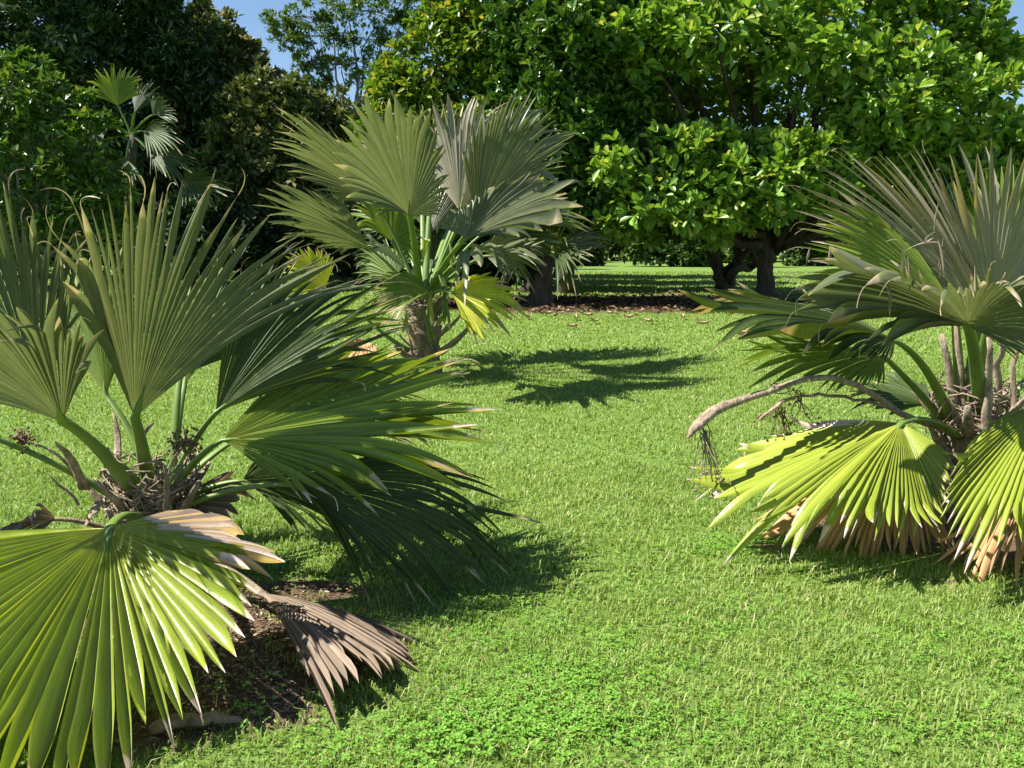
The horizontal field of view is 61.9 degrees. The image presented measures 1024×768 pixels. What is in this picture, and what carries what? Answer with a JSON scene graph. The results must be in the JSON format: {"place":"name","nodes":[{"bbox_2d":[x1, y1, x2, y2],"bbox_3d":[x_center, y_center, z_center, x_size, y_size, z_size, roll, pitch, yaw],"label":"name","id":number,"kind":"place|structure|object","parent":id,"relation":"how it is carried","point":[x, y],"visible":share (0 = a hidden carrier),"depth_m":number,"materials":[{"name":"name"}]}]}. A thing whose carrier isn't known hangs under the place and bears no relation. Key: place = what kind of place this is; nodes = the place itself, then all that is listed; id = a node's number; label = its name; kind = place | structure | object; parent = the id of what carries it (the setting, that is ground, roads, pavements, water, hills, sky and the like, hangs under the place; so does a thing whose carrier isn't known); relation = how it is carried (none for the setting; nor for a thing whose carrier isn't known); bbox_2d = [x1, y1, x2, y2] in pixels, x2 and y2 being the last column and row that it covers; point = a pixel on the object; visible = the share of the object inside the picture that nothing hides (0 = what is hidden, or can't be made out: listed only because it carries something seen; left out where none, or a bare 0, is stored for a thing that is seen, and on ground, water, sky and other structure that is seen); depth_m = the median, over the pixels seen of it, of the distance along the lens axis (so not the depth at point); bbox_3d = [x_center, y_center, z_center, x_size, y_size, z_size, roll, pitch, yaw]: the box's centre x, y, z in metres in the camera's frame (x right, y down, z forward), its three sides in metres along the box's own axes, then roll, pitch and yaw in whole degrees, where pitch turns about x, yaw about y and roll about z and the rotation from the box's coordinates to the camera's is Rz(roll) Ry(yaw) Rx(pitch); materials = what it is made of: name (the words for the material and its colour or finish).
{"place":"outdoors","nodes":[
{"label":"outdoors","id":0,"kind":"place"},
{"bbox_2d":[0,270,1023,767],"bbox_3d":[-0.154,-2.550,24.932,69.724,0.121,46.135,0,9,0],"label":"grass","id":1,"kind":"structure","parent":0,"point":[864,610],"depth_m":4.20,"materials":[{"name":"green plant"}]},
{"bbox_2d":[0,245,1023,767],"bbox_3d":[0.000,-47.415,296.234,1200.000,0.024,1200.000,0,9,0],"label":"ground","id":2,"kind":"structure","parent":0,"point":[616,265],"depth_m":3.98,"materials":[{"name":"green plant"}]},
{"bbox_2d":[2,122,100,276],"bbox_3d":[-21.479,-8.896,39.974,8.600,8.241,6.744,0,9,0],"label":"dark tree","id":3,"kind":"object","parent":2,"relation":"on","point":[19,234],"depth_m":39.00,"materials":[{"name":"green plant"}]},
{"bbox_2d":[0,0,146,269],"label":"dark tree","id":4,"kind":"object","parent":2,"relation":"on","point":[65,48],"visible":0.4,"depth_m":28.04,"materials":[{"name":"green plant"}]},
{"bbox_2d":[0,44,156,314],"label":"leafy shrub","id":5,"kind":"object","parent":2,"relation":"on","point":[24,72],"visible":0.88,"depth_m":15.33,"materials":[{"name":"green plant"}]},
{"bbox_2d":[45,186,188,280],"bbox_3d":[-13.631,-5.063,29.714,5.872,3.733,3.337,0,9,0],"label":"dark shrub","id":6,"kind":"object","parent":2,"relation":"on","point":[137,208],"visible":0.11,"depth_m":29.05,"materials":[{"name":"green plant"}]},
{"bbox_2d":[41,0,276,242],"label":"dark tree","id":7,"kind":"object","parent":2,"relation":"on","point":[186,89],"visible":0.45,"depth_m":30.87,"materials":[{"name":"green plant"}]},
{"bbox_2d":[84,63,233,258],"bbox_3d":[-8.710,-4.837,21.178,3.922,5.968,1.747,0,9,0],"label":"fan palm","id":8,"kind":"object","parent":2,"relation":"on","point":[196,181],"visible":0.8,"depth_m":20.88,"materials":[{"name":"green plant"}]},
{"bbox_2d":[110,189,272,289],"bbox_3d":[-10.364,-4.572,27.578,5.327,3.482,3.186,0,9,0],"label":"dark shrub","id":9,"kind":"object","parent":2,"relation":"on","point":[209,223],"visible":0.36,"depth_m":27.02,"materials":[{"name":"green plant"}]},
{"bbox_2d":[148,710,243,735],"bbox_3d":[-1.050,1.118,2.842,0.303,0.052,0.068,-2,10,-14],"label":"dead stalk","id":10,"kind":"object","parent":2,"relation":"on","point":[192,719],"visible":0.9,"depth_m":2.82,"materials":[{"name":"plant"}]},
{"bbox_2d":[183,0,288,150],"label":"blooming tree","id":11,"kind":"object","parent":2,"relation":"on","point":[238,54],"visible":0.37,"depth_m":33.68,"materials":[{"name":"green plant"}]},
{"bbox_2d":[207,201,328,289],"bbox_3d":[-8.195,-4.561,28.826,4.492,3.175,2.884,0,9,0],"label":"dark shrub","id":12,"kind":"object","parent":2,"relation":"on","point":[257,216],"visible":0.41,"depth_m":28.05,"materials":[{"name":"green plant"}]},
{"bbox_2d":[215,142,323,277],"bbox_3d":[-11.654,-8.585,38.578,8.802,8.004,6.341,0,9,0],"label":"dark tree","id":13,"kind":"object","parent":2,"relation":"on","point":[276,203],"visible":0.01,"depth_m":37.08,"materials":[{"name":"green plant"}]},
{"bbox_2d":[0,168,550,767],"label":"fan palm","id":14,"kind":"object","parent":2,"relation":"on","point":[316,410],"visible":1,"depth_m":3.61,"materials":[{"name":"green plant"}]},
{"bbox_2d":[186,62,366,263],"bbox_3d":[-11.331,-8.486,37.985,7.591,8.428,19.423,-5,11,-28],"label":"blooming tree","id":15,"kind":"object","parent":2,"relation":"on","point":[258,97],"visible":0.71,"depth_m":30.34,"materials":[{"name":"green plant"}]},
{"bbox_2d":[257,0,421,112],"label":"umbrella tree","id":16,"kind":"object","parent":2,"relation":"on","point":[293,36],"visible":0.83,"depth_m":49.19,"materials":[{"name":"green plant"}]},
{"bbox_2d":[299,196,379,285],"bbox_3d":[-5.895,-4.889,29.767,4.760,3.417,2.824,0,9,0],"label":"dark shrub","id":17,"kind":"object","parent":2,"relation":"on","point":[343,266],"visible":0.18,"depth_m":29.50,"materials":[{"name":"green plant"}]},
{"bbox_2d":[320,116,369,276],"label":"dark tree","id":18,"kind":"object","parent":2,"relation":"on","point":[340,274],"depth_m":40.15,"materials":[{"name":"green plant"}]},
{"bbox_2d":[59,562,639,764],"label":"soil litter","id":19,"kind":"object","parent":2,"relation":"on","point":[265,673],"visible":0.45,"depth_m":3.18,"materials":[{"name":"brown soil"}]},
{"bbox_2d":[351,197,483,303],"bbox_3d":[-2.261,-3.367,21.350,3.496,3.186,2.176,0,9,0],"label":"dark shrub","id":20,"kind":"object","parent":2,"relation":"on","point":[378,237],"visible":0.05,"depth_m":20.86,"materials":[{"name":"green plant"}]},
{"bbox_2d":[256,88,593,374],"bbox_3d":[-0.884,-1.891,10.419,3.885,3.749,5.167,0,9,0],"label":"fan palm","id":21,"kind":"object","parent":2,"relation":"on","point":[494,169],"visible":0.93,"depth_m":9.59,"materials":[{"name":"green plant"}]},
{"bbox_2d":[346,0,528,281],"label":"yellowish tree","id":22,"kind":"object","parent":2,"relation":"on","point":[453,28],"visible":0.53,"depth_m":22.32,"materials":[{"name":"green plant"}]},
{"bbox_2d":[454,235,543,304],"bbox_3d":[-0.527,-3.202,21.854,2.692,2.637,2.106,0,9,0],"label":"dark shrub","id":23,"kind":"object","parent":2,"relation":"on","point":[488,264],"visible":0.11,"depth_m":21.49,"materials":[{"name":"green plant"}]},
{"bbox_2d":[61,376,1023,767],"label":"clover","id":24,"kind":"object","parent":2,"relation":"on","point":[519,720],"visible":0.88,"depth_m":2.95,"materials":[{"name":"green plant"}]},
{"bbox_2d":[549,250,554,263],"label":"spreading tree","id":25,"kind":"object","parent":2,"relation":"on","point":[552,259],"depth_m":33.60,"materials":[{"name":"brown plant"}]},
{"bbox_2d":[495,216,612,305],"bbox_3d":[1.087,-3.093,20.921,2.712,2.714,2.813,3,10,19],"label":"fan palm","id":26,"kind":"object","parent":2,"relation":"on","point":[543,287],"visible":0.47,"depth_m":21.13,"materials":[{"name":"green plant"}]},
{"bbox_2d":[332,290,809,331],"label":"leaf litter","id":27,"kind":"object","parent":2,"relation":"on","point":[574,301],"visible":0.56,"depth_m":21.90,"materials":[{"name":"brown plant"}]},
{"bbox_2d":[566,323,577,326],"bbox_3d":[1.123,-1.102,15.905,0.218,0.083,0.136,0,9,0],"label":"fallen leaf","id":28,"kind":"object","parent":2,"relation":"on","point":[571,325],"visible":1,"depth_m":15.88,"materials":[{"name":"beige plant"}]},
{"bbox_2d":[456,0,693,293],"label":"glossy tree","id":29,"kind":"object","parent":2,"relation":"on","point":[596,107],"visible":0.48,"depth_m":20.71,"materials":[{"name":"green plant"}]},
{"bbox_2d":[573,240,608,265],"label":"bush","id":30,"kind":"object","parent":2,"relation":"on","point":[600,256],"visible":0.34,"depth_m":58.87,"materials":[{"name":"green plant"}]},
{"bbox_2d":[519,66,663,290],"bbox_3d":[2.266,-7.545,28.787,9.507,9.158,6.327,0,9,0],"label":"spreading tree","id":31,"kind":"object","parent":2,"relation":"on","point":[525,285],"depth_m":28.63,"materials":[{"name":"green plant"}]},
{"bbox_2d":[604,232,629,260],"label":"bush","id":32,"kind":"object","parent":2,"relation":"on","point":[615,250],"visible":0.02,"depth_m":76.16,"materials":[{"name":"green plant"}]},
{"bbox_2d":[617,230,683,266],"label":"bush","id":33,"kind":"object","parent":2,"relation":"on","point":[668,256],"visible":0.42,"depth_m":57.66,"materials":[{"name":"green plant"}]},
{"bbox_2d":[677,236,726,266],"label":"bush","id":34,"kind":"object","parent":2,"relation":"on","point":[694,256],"visible":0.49,"depth_m":56.71,"materials":[{"name":"green plant"}]},
{"bbox_2d":[697,321,708,324],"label":"fallen leaf","id":35,"kind":"object","parent":2,"relation":"on","point":[702,323],"visible":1,"depth_m":16.39,"materials":[{"name":"beige plant"}]},
{"bbox_2d":[639,224,800,289],"bbox_3d":[7.223,-4.923,29.378,6.567,3.736,2.831,0,9,0],"label":"crooked tree","id":36,"kind":"object","parent":2,"relation":"on","point":[724,277],"visible":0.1,"depth_m":29.47,"materials":[{"name":"brown plant"}]},
{"bbox_2d":[722,246,780,264],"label":"bush","id":37,"kind":"object","parent":2,"relation":"on","point":[746,261],"visible":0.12,"depth_m":55.90,"materials":[{"name":"green plant"}]},
{"bbox_2d":[736,226,824,260],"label":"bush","id":38,"kind":"object","parent":2,"relation":"on","point":[782,256],"depth_m":71.88,"materials":[{"name":"green plant"}]},
{"bbox_2d":[544,0,1023,298],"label":"broadleaf tree","id":39,"kind":"object","parent":2,"relation":"on","point":[715,181],"visible":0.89,"depth_m":20.17,"materials":[{"name":"green plant"}]},
{"bbox_2d":[780,236,841,265],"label":"bush","id":40,"kind":"object","parent":2,"relation":"on","point":[796,256],"visible":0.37,"depth_m":58.85,"materials":[{"name":"green plant"}]},
{"bbox_2d":[678,140,1023,585],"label":"fan palm","id":41,"kind":"object","parent":2,"relation":"on","point":[970,457],"visible":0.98,"depth_m":4.45,"materials":[{"name":"green plant"}]},
{"bbox_2d":[837,237,886,262],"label":"bush","id":42,"kind":"object","parent":2,"relation":"on","point":[842,242],"visible":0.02,"depth_m":57.56,"materials":[{"name":"green plant"}]},
{"bbox_2d":[906,228,947,266],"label":"bush","id":43,"kind":"object","parent":2,"relation":"on","point":[924,240],"visible":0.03,"depth_m":56.66,"materials":[{"name":"green plant"}]},
{"bbox_2d":[905,139,971,237],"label":"tree","id":44,"kind":"object","parent":2,"relation":"on","point":[933,212],"depth_m":73.87,"materials":[{"name":"green plant"}]},
{"bbox_2d":[0,0,1023,186],"label":"sky","id":45,"kind":"structure","parent":0,"point":[251,9],"materials":[{"name":"blue"}]}
]}

